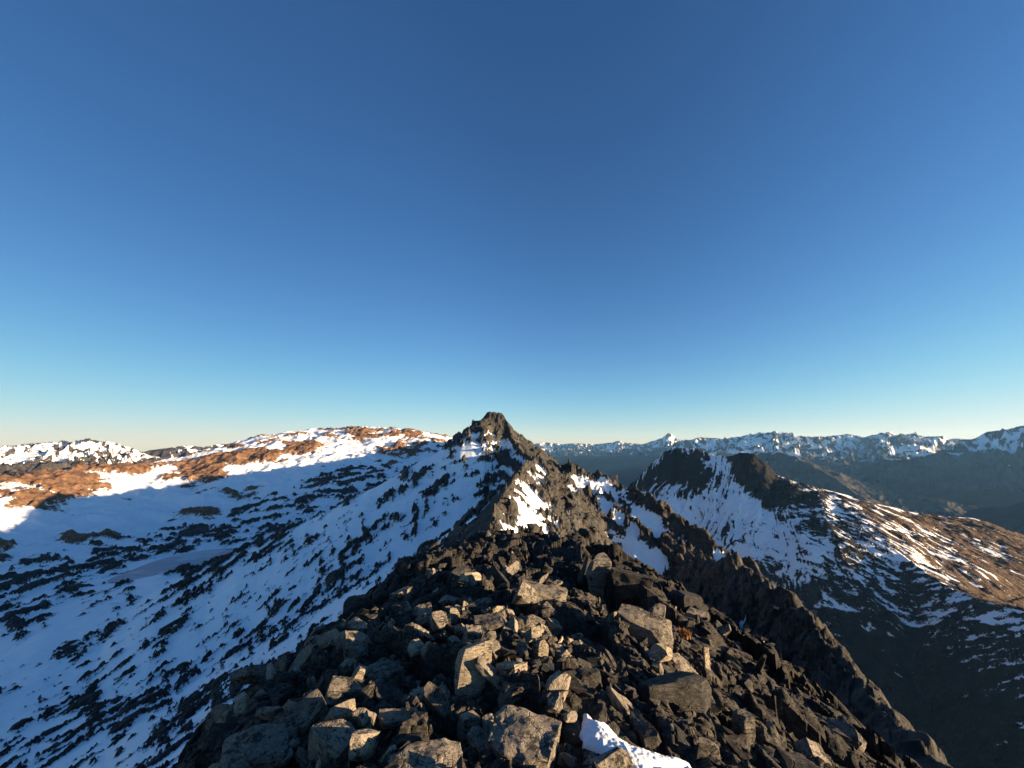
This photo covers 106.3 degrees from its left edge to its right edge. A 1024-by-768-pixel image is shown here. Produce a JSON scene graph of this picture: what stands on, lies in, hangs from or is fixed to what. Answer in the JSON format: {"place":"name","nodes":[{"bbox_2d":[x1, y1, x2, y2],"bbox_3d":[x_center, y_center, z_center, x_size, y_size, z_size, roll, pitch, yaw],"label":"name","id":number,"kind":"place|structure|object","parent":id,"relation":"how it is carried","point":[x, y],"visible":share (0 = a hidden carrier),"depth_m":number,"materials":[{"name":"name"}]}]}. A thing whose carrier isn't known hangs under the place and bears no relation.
{"place":"outdoors","nodes":[
{"label":"outdoors","id":0,"kind":"place"},
{"bbox_2d":[0,438,163,475],"bbox_3d":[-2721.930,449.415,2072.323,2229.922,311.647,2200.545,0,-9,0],"label":"mountain","id":1,"kind":"structure","parent":0,"point":[26,458],"depth_m":1936.76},
{"bbox_2d":[108,548,233,581],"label":"lake","id":2,"kind":"structure","parent":0,"point":[160,566],"depth_m":484.84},
{"bbox_2d":[143,444,226,458],"bbox_3d":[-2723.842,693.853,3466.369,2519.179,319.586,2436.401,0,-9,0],"label":"mountain","id":3,"kind":"structure","parent":0,"point":[168,453],"depth_m":3121.72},
{"bbox_2d":[0,412,952,767],"bbox_3d":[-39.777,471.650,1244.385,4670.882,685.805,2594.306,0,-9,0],"label":"mountain","id":4,"kind":"structure","parent":0,"point":[316,528],"depth_m":268.09,"materials":[{"name":"snow"}]},
{"bbox_2d":[0,0,1023,451],"label":"sky","id":5,"kind":"structure","parent":0,"point":[222,221],"materials":[{"name":"blue"}]},
{"bbox_2d":[176,528,921,767],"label":"ground","id":6,"kind":"structure","parent":0,"point":[529,547],"depth_m":4.16,"materials":[{"name":"stone"}]},
{"bbox_2d":[200,722,238,748],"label":"rock","id":7,"kind":"object","parent":6,"relation":"on","point":[215,732],"visible":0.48,"depth_m":2.90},
{"bbox_2d":[205,704,233,729],"bbox_3d":[-2.898,3.336,3.845,0.416,0.205,0.120,-16,-23,24],"label":"rock shard","id":8,"kind":"object","parent":6,"relation":"on","point":[215,713],"visible":0.52,"depth_m":3.83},
{"bbox_2d":[234,692,249,716],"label":"rock","id":9,"kind":"object","parent":6,"relation":"on","point":[240,701],"visible":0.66,"depth_m":3.35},
{"bbox_2d":[229,664,267,684],"bbox_3d":[-2.818,3.210,4.242,0.243,0.144,0.486,-37,-47,14],"label":"rock shard","id":10,"kind":"object","parent":6,"relation":"on","point":[247,675],"visible":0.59,"depth_m":4.14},
{"bbox_2d":[256,706,283,722],"bbox_3d":[-1.706,2.373,2.760,0.297,0.133,0.061,-20,14,13],"label":"rock shard","id":11,"kind":"object","parent":6,"relation":"on","point":[266,714],"visible":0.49,"depth_m":2.74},
{"bbox_2d":[266,663,275,680],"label":"rock shard","id":12,"kind":"object","parent":6,"relation":"on","point":[270,671],"visible":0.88,"depth_m":3.78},
{"bbox_2d":[274,747,293,767],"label":"rock shard","id":13,"kind":"object","parent":6,"relation":"on","point":[286,759],"visible":0.91,"depth_m":2.24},
{"bbox_2d":[277,651,291,671],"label":"rock","id":14,"kind":"object","parent":6,"relation":"on","point":[284,659],"visible":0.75,"depth_m":4.00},
{"bbox_2d":[289,737,299,749],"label":"rock","id":15,"kind":"object","parent":6,"relation":"on","point":[294,744],"visible":0.84,"depth_m":2.34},
{"bbox_2d":[265,689,327,739],"bbox_3d":[-1.401,2.231,2.471,0.409,0.179,0.263,-16,26,-36],"label":"flat rock","id":16,"kind":"object","parent":6,"relation":"on","point":[305,713],"visible":0.38,"depth_m":2.50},
{"bbox_2d":[294,747,307,767],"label":"rock","id":17,"kind":"object","parent":6,"relation":"on","point":[300,755],"visible":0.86,"depth_m":2.23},
{"bbox_2d":[288,643,315,672],"bbox_3d":[-2.177,2.862,3.972,0.139,0.086,0.298,16,43,29],"label":"rock shard","id":18,"kind":"object","parent":6,"relation":"on","point":[302,657],"visible":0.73,"depth_m":3.96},
{"bbox_2d":[304,624,326,642],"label":"flat rock","id":19,"kind":"object","parent":6,"relation":"on","point":[318,629],"visible":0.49,"depth_m":6.69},
{"bbox_2d":[316,628,339,646],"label":"flat rock","id":20,"kind":"object","parent":6,"relation":"on","point":[328,636],"visible":0.63,"depth_m":4.23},
{"bbox_2d":[307,719,355,765],"bbox_3d":[-1.030,2.093,2.229,0.284,0.188,0.193,9,-3,31],"label":"rock","id":21,"kind":"object","parent":6,"relation":"on","point":[328,740],"visible":0.75,"depth_m":2.19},
{"bbox_2d":[325,630,344,652],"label":"rock","id":22,"kind":"object","parent":6,"relation":"on","point":[337,639],"visible":0.44,"depth_m":3.93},
{"bbox_2d":[323,699,355,721],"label":"flat rock","id":23,"kind":"object","parent":6,"relation":"on","point":[344,710],"visible":0.5,"depth_m":2.44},
{"bbox_2d":[325,676,361,707],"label":"rock","id":24,"kind":"object","parent":6,"relation":"on","point":[343,688],"visible":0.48,"depth_m":2.80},
{"bbox_2d":[340,658,357,666],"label":"rock","id":25,"kind":"object","parent":6,"relation":"on","point":[349,661],"visible":0.34,"depth_m":3.52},
{"bbox_2d":[343,630,372,659],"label":"rock","id":26,"kind":"object","parent":6,"relation":"on","point":[355,644],"visible":0.88,"depth_m":3.69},
{"bbox_2d":[342,594,373,618],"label":"rock","id":27,"kind":"object","parent":6,"relation":"on","point":[355,603],"visible":0.59,"depth_m":7.06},
{"bbox_2d":[348,617,367,630],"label":"rock shard","id":28,"kind":"object","parent":6,"relation":"on","point":[355,623],"visible":0.77,"depth_m":4.45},
{"bbox_2d":[351,665,367,679],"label":"rock","id":29,"kind":"object","parent":6,"relation":"on","point":[360,672],"visible":0.34,"depth_m":3.00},
{"bbox_2d":[350,707,376,730],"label":"rock","id":30,"kind":"object","parent":6,"relation":"on","point":[362,718],"visible":0.56,"depth_m":2.33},
{"bbox_2d":[348,729,379,761],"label":"rock","id":31,"kind":"object","parent":6,"relation":"on","point":[363,743],"visible":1,"depth_m":2.08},
{"bbox_2d":[365,657,406,683],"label":"boulder","id":32,"kind":"object","parent":6,"relation":"on","point":[385,669],"visible":0.56,"depth_m":3.14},
{"bbox_2d":[378,744,396,761],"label":"flat rock","id":33,"kind":"object","parent":6,"relation":"on","point":[392,749],"visible":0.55,"depth_m":2.05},
{"bbox_2d":[375,681,403,703],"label":"flat rock","id":34,"kind":"object","parent":6,"relation":"on","point":[391,691],"visible":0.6,"depth_m":2.82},
{"bbox_2d":[389,586,411,598],"bbox_3d":[-1.815,3.431,6.301,0.209,0.121,0.458,-12,-18,16],"label":"rock shard","id":35,"kind":"object","parent":6,"relation":"on","point":[402,592],"visible":0.91,"depth_m":6.20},
{"bbox_2d":[407,639,423,656],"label":"rock","id":36,"kind":"object","parent":6,"relation":"on","point":[414,647],"visible":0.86,"depth_m":3.37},
{"bbox_2d":[409,687,425,703],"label":"rock","id":37,"kind":"object","parent":6,"relation":"on","point":[418,693],"visible":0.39,"depth_m":2.78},
{"bbox_2d":[413,624,428,636],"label":"flat rock","id":38,"kind":"object","parent":6,"relation":"on","point":[419,629],"visible":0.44,"depth_m":3.78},
{"bbox_2d":[415,613,429,628],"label":"rock","id":39,"kind":"object","parent":6,"relation":"on","point":[422,620],"visible":0.84,"depth_m":4.10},
{"bbox_2d":[414,602,431,617],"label":"flat rock","id":40,"kind":"object","parent":6,"relation":"on","point":[426,608],"visible":0.54,"depth_m":4.91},
{"bbox_2d":[388,738,462,767],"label":"boulder","id":41,"kind":"object","parent":6,"relation":"on","point":[441,753],"visible":0.88,"depth_m":1.97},
{"bbox_2d":[421,641,431,659],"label":"rock","id":42,"kind":"object","parent":6,"relation":"on","point":[425,649],"visible":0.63,"depth_m":3.33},
{"bbox_2d":[424,681,450,719],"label":"rock","id":43,"kind":"object","parent":6,"relation":"on","point":[437,701],"visible":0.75,"depth_m":2.67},
{"bbox_2d":[429,610,447,632],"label":"rock","id":44,"kind":"object","parent":6,"relation":"on","point":[438,621],"visible":0.84,"depth_m":3.93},
{"bbox_2d":[432,673,454,694],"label":"rock","id":45,"kind":"object","parent":6,"relation":"on","point":[439,679],"visible":0.3,"depth_m":2.99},
{"bbox_2d":[439,682,449,698],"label":"rock shard","id":46,"kind":"object","parent":6,"relation":"on","point":[443,686],"visible":0.45,"depth_m":2.87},
{"bbox_2d":[438,595,459,606],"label":"rock","id":47,"kind":"object","parent":6,"relation":"on","point":[443,600],"visible":0.38,"depth_m":6.12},
{"bbox_2d":[449,608,459,622],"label":"rock","id":48,"kind":"object","parent":6,"relation":"on","point":[454,614],"visible":0.88,"depth_m":4.42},
{"bbox_2d":[454,623,464,634],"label":"flat rock","id":49,"kind":"object","parent":6,"relation":"on","point":[458,629],"visible":0.33,"depth_m":3.90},
{"bbox_2d":[447,566,473,585],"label":"rock","id":50,"kind":"object","parent":6,"relation":"on","point":[456,572],"visible":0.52,"depth_m":8.05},
{"bbox_2d":[457,710,479,744],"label":"rock","id":51,"kind":"object","parent":6,"relation":"on","point":[467,720],"visible":0.72,"depth_m":2.41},
{"bbox_2d":[459,572,481,586],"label":"rock","id":52,"kind":"object","parent":6,"relation":"on","point":[473,578],"visible":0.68,"depth_m":6.45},
{"bbox_2d":[462,625,480,643],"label":"rock","id":53,"kind":"object","parent":6,"relation":"on","point":[472,632],"visible":0.34,"depth_m":3.49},
{"bbox_2d":[454,639,492,699],"bbox_3d":[-0.297,2.115,2.875,0.255,0.377,0.172,11,-21,-24],"label":"rock","id":54,"kind":"object","parent":6,"relation":"on","point":[469,680],"visible":0.82,"depth_m":2.81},
{"bbox_2d":[468,597,492,608],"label":"rock","id":55,"kind":"object","parent":6,"relation":"on","point":[486,603],"visible":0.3,"depth_m":5.32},
{"bbox_2d":[482,713,493,734],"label":"flat rock","id":56,"kind":"object","parent":6,"relation":"on","point":[487,721],"visible":0.37,"depth_m":2.41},
{"bbox_2d":[481,631,496,640],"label":"rock","id":57,"kind":"object","parent":6,"relation":"on","point":[490,635],"visible":0.35,"depth_m":3.36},
{"bbox_2d":[474,612,507,633],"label":"flat rock","id":58,"kind":"object","parent":6,"relation":"on","point":[496,622],"visible":0.69,"depth_m":4.12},
{"bbox_2d":[492,638,500,661],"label":"rock","id":59,"kind":"object","parent":6,"relation":"on","point":[496,647],"visible":0.45,"depth_m":3.01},
{"bbox_2d":[485,564,509,588],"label":"rock","id":60,"kind":"object","parent":6,"relation":"on","point":[498,575],"visible":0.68,"depth_m":6.60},
{"bbox_2d":[502,560,518,578],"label":"flat rock","id":61,"kind":"object","parent":6,"relation":"on","point":[508,572],"visible":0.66,"depth_m":7.18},
{"bbox_2d":[495,661,526,675],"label":"flat rock","id":62,"kind":"object","parent":6,"relation":"on","point":[502,667],"visible":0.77,"depth_m":2.79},
{"bbox_2d":[508,617,517,632],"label":"rock shard","id":63,"kind":"object","parent":6,"relation":"on","point":[513,624],"visible":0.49,"depth_m":4.05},
{"bbox_2d":[497,681,531,708],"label":"flat rock","id":64,"kind":"object","parent":6,"relation":"on","point":[510,694],"visible":0.78,"depth_m":2.65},
{"bbox_2d":[514,640,528,658],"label":"flat rock","id":65,"kind":"object","parent":6,"relation":"on","point":[521,648],"visible":0.59,"depth_m":3.22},
{"bbox_2d":[484,704,561,767],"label":"boulder","id":66,"kind":"object","parent":6,"relation":"on","point":[520,737],"visible":0.93,"depth_m":2.15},
{"bbox_2d":[512,581,538,606],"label":"rock","id":67,"kind":"object","parent":6,"relation":"on","point":[526,594],"visible":1,"depth_m":4.93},
{"bbox_2d":[519,626,541,641],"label":"flat rock","id":68,"kind":"object","parent":6,"relation":"on","point":[530,635],"visible":0.78,"depth_m":3.58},
{"bbox_2d":[518,614,544,629],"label":"rock","id":69,"kind":"object","parent":6,"relation":"on","point":[531,620],"visible":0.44,"depth_m":4.45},
{"bbox_2d":[526,523,539,532],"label":"rock","id":70,"kind":"object","parent":6,"relation":"on","point":[534,527],"visible":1,"depth_m":13.32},
{"bbox_2d":[531,639,548,658],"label":"rock","id":71,"kind":"object","parent":6,"relation":"on","point":[540,648],"visible":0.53,"depth_m":3.19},
{"bbox_2d":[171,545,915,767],"bbox_3d":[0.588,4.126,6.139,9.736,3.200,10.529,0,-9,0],"label":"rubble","id":72,"kind":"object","parent":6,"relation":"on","point":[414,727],"visible":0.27,"depth_m":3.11,"materials":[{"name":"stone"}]},
{"bbox_2d":[218,722,289,767],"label":"boulder","id":73,"kind":"object","parent":72,"relation":"on","point":[266,745],"visible":0.89,"depth_m":2.28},
{"bbox_2d":[378,707,417,728],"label":"flat rock","id":74,"kind":"object","parent":72,"relation":"on","point":[390,718],"visible":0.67,"depth_m":2.41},
{"bbox_2d":[466,723,488,758],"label":"rock","id":75,"kind":"object","parent":72,"relation":"on","point":[476,736],"visible":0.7,"depth_m":2.20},
{"bbox_2d":[473,656,502,690],"bbox_3d":[-0.144,2.114,2.796,0.312,0.071,0.096,33,4,13],"label":"rock shard","id":76,"kind":"object","parent":72,"relation":"on","point":[486,669],"visible":0.79,"depth_m":2.77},
{"bbox_2d":[726,740,750,760],"bbox_3d":[1.542,2.519,2.629,0.063,0.047,0.154,3,0,-19],"label":"rock shard","id":77,"kind":"object","parent":72,"relation":"on","point":[734,748],"visible":0.86,"depth_m":2.62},
{"bbox_2d":[521,579,567,604],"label":"flat rock","id":78,"kind":"object","parent":6,"relation":"on","point":[547,593],"visible":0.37,"depth_m":5.17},
{"bbox_2d":[541,565,553,575],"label":"rock","id":79,"kind":"object","parent":6,"relation":"on","point":[547,569],"visible":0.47,"depth_m":9.10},
{"bbox_2d":[545,618,562,636],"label":"rock","id":80,"kind":"object","parent":6,"relation":"on","point":[554,626],"visible":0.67,"depth_m":4.57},
{"bbox_2d":[547,692,562,713],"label":"rock","id":81,"kind":"object","parent":6,"relation":"on","point":[554,703],"visible":1,"depth_m":2.44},
{"bbox_2d":[543,671,570,700],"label":"rock","id":82,"kind":"object","parent":6,"relation":"on","point":[557,680],"visible":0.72,"depth_m":2.66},
{"bbox_2d":[550,643,564,652],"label":"rock","id":83,"kind":"object","parent":6,"relation":"on","point":[558,648],"visible":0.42,"depth_m":3.52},
{"bbox_2d":[556,743,573,757],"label":"flat rock","id":84,"kind":"object","parent":6,"relation":"on","point":[566,748],"visible":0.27,"depth_m":2.25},
{"bbox_2d":[556,752,576,767],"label":"rock","id":85,"kind":"object","parent":6,"relation":"on","point":[559,764],"visible":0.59,"depth_m":2.19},
{"bbox_2d":[561,711,576,723],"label":"rock","id":86,"kind":"object","parent":6,"relation":"on","point":[570,717],"visible":0.98,"depth_m":2.43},
{"bbox_2d":[577,556,591,586],"bbox_3d":[1.634,4.174,8.585,0.123,0.691,0.236,37,-41,1],"label":"rock shard","id":87,"kind":"object","parent":6,"relation":"on","point":[581,579],"visible":0.81,"depth_m":8.50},
{"bbox_2d":[575,668,602,690],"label":"rock","id":88,"kind":"object","parent":6,"relation":"on","point":[591,677],"visible":0.61,"depth_m":2.91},
{"bbox_2d":[586,552,611,597],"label":"rock","id":89,"kind":"object","parent":6,"relation":"on","point":[598,570],"visible":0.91,"depth_m":7.98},
{"bbox_2d":[595,645,616,666],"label":"rock","id":90,"kind":"object","parent":6,"relation":"on","point":[606,652],"visible":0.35,"depth_m":3.50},
{"bbox_2d":[588,746,634,767],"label":"flat rock","id":91,"kind":"object","parent":6,"relation":"on","point":[617,757],"visible":0.96,"depth_m":2.06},
{"bbox_2d":[606,686,634,718],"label":"rock","id":92,"kind":"object","parent":6,"relation":"on","point":[619,702],"visible":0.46,"depth_m":2.64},
{"bbox_2d":[611,567,653,599],"bbox_3d":[2.318,3.929,7.534,0.798,0.518,0.440,8,-7,16],"label":"rock","id":93,"kind":"object","parent":6,"relation":"on","point":[627,584],"visible":0.94,"depth_m":7.37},
{"bbox_2d":[579,713,690,767],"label":"snow patch","id":94,"kind":"object","parent":6,"relation":"on","point":[596,736],"visible":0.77,"depth_m":2.20,"materials":[{"name":"snow"}]},
{"bbox_2d":[627,708,660,749],"bbox_3d":[0.843,2.240,2.498,0.120,0.076,0.294,-8,-10,-12],"label":"flat rock","id":95,"kind":"object","parent":6,"relation":"on","point":[644,730],"visible":0.86,"depth_m":2.44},
{"bbox_2d":[617,604,673,649],"bbox_3d":[1.535,2.910,4.489,0.659,0.503,0.443,1,-6,22],"label":"rock","id":96,"kind":"object","parent":6,"relation":"on","point":[653,628],"visible":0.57,"depth_m":4.36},
{"bbox_2d":[649,603,665,617],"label":"rock","id":97,"kind":"object","parent":6,"relation":"on","point":[659,609],"visible":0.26,"depth_m":5.43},
{"bbox_2d":[652,660,663,675],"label":"rock","id":98,"kind":"object","parent":6,"relation":"on","point":[657,666],"visible":0.81,"depth_m":3.54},
{"bbox_2d":[647,643,672,663],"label":"rock","id":99,"kind":"object","parent":6,"relation":"on","point":[661,652],"visible":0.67,"depth_m":3.86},
{"bbox_2d":[638,671,711,716],"bbox_3d":[1.314,2.587,3.162,0.617,0.381,0.432,9,-19,-14],"label":"rock","id":100,"kind":"object","parent":6,"relation":"on","point":[686,688],"visible":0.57,"depth_m":3.03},
{"bbox_2d":[670,653,697,673],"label":"flat rock","id":101,"kind":"object","parent":6,"relation":"on","point":[679,661],"visible":0.39,"depth_m":3.98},
{"bbox_2d":[676,627,691,639],"bbox_3d":[2.576,3.708,5.730,0.296,0.119,0.293,0,-9,0],"label":"grass tuft","id":102,"kind":"object","parent":6,"relation":"on","point":[684,633],"visible":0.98,"depth_m":5.70,"materials":[{"name":"brown"}]},
{"bbox_2d":[671,590,702,610],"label":"rock","id":103,"kind":"object","parent":6,"relation":"on","point":[685,600],"visible":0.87,"depth_m":8.23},
{"bbox_2d":[686,607,707,619],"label":"flat rock","id":104,"kind":"object","parent":6,"relation":"on","point":[692,612],"visible":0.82,"depth_m":7.55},
{"bbox_2d":[693,737,719,759],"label":"rock","id":105,"kind":"object","parent":6,"relation":"on","point":[715,752],"visible":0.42,"depth_m":2.40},
{"bbox_2d":[703,647,710,670],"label":"rock","id":106,"kind":"object","parent":6,"relation":"on","point":[706,659],"visible":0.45,"depth_m":4.11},
{"bbox_2d":[716,624,730,635],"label":"rock","id":107,"kind":"object","parent":6,"relation":"on","point":[725,629],"visible":0.88,"depth_m":7.04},
{"bbox_2d":[730,709,755,746],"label":"rock","id":108,"kind":"object","parent":6,"relation":"on","point":[743,722],"visible":0.55,"depth_m":2.91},
{"bbox_2d":[753,654,765,672],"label":"rock shard","id":109,"kind":"object","parent":6,"relation":"on","point":[759,666],"visible":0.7,"depth_m":4.42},
{"bbox_2d":[753,746,820,767],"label":"boulder","id":110,"kind":"object","parent":6,"relation":"on","point":[801,760],"visible":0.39,"depth_m":2.73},
{"bbox_2d":[793,737,831,764],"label":"flat rock","id":111,"kind":"object","parent":6,"relation":"on","point":[806,747],"visible":0.58,"depth_m":3.49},
{"bbox_2d":[817,716,859,747],"bbox_3d":[3.533,3.764,4.157,0.334,0.101,0.254,-12,8,21],"label":"flat rock","id":112,"kind":"object","parent":6,"relation":"on","point":[845,727],"visible":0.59,"depth_m":4.14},
{"bbox_2d":[534,441,640,455],"bbox_3d":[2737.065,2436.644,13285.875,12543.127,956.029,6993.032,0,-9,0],"label":"mountain","id":113,"kind":"structure","parent":0,"point":[580,449],"depth_m":13450.24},
{"bbox_2d":[552,456,653,488],"bbox_3d":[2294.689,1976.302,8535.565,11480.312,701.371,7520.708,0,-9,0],"label":"hills","id":114,"kind":"structure","parent":0,"point":[629,470],"depth_m":9126.04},
{"bbox_2d":[610,433,680,456],"bbox_3d":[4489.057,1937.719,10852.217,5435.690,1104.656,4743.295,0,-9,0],"label":"mountain","id":115,"kind":"structure","parent":0,"point":[656,447],"depth_m":10645.52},
{"bbox_2d":[654,431,956,483],"bbox_3d":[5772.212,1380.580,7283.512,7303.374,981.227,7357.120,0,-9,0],"label":"mountain","id":116,"kind":"structure","parent":0,"point":[846,454],"depth_m":6445.10,"materials":[{"name":"snow"}]},
{"bbox_2d":[626,448,1023,767],"bbox_3d":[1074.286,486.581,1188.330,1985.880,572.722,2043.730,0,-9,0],"label":"mountain","id":117,"kind":"structure","parent":0,"point":[920,616],"depth_m":681.05,"materials":[{"name":"snow"}]},
{"bbox_2d":[725,451,977,516],"bbox_3d":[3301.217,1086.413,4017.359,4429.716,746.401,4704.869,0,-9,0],"label":"mountain","id":118,"kind":"structure","parent":0,"point":[795,469],"depth_m":3454.98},
{"bbox_2d":[852,459,1023,507],"bbox_3d":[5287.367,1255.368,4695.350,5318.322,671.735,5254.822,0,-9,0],"label":"hills","id":119,"kind":"structure","parent":0,"point":[997,497],"depth_m":3821.90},
{"bbox_2d":[878,426,1023,493],"bbox_3d":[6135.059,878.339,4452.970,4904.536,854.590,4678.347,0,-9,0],"label":"mountain","id":120,"kind":"structure","parent":0,"point":[989,460],"depth_m":3984.98,"materials":[{"name":"stone"}]},
{"bbox_2d":[957,502,1023,534],"bbox_3d":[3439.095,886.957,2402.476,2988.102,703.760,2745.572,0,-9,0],"label":"hills","id":121,"kind":"structure","parent":0,"point":[1010,518],"depth_m":2237.35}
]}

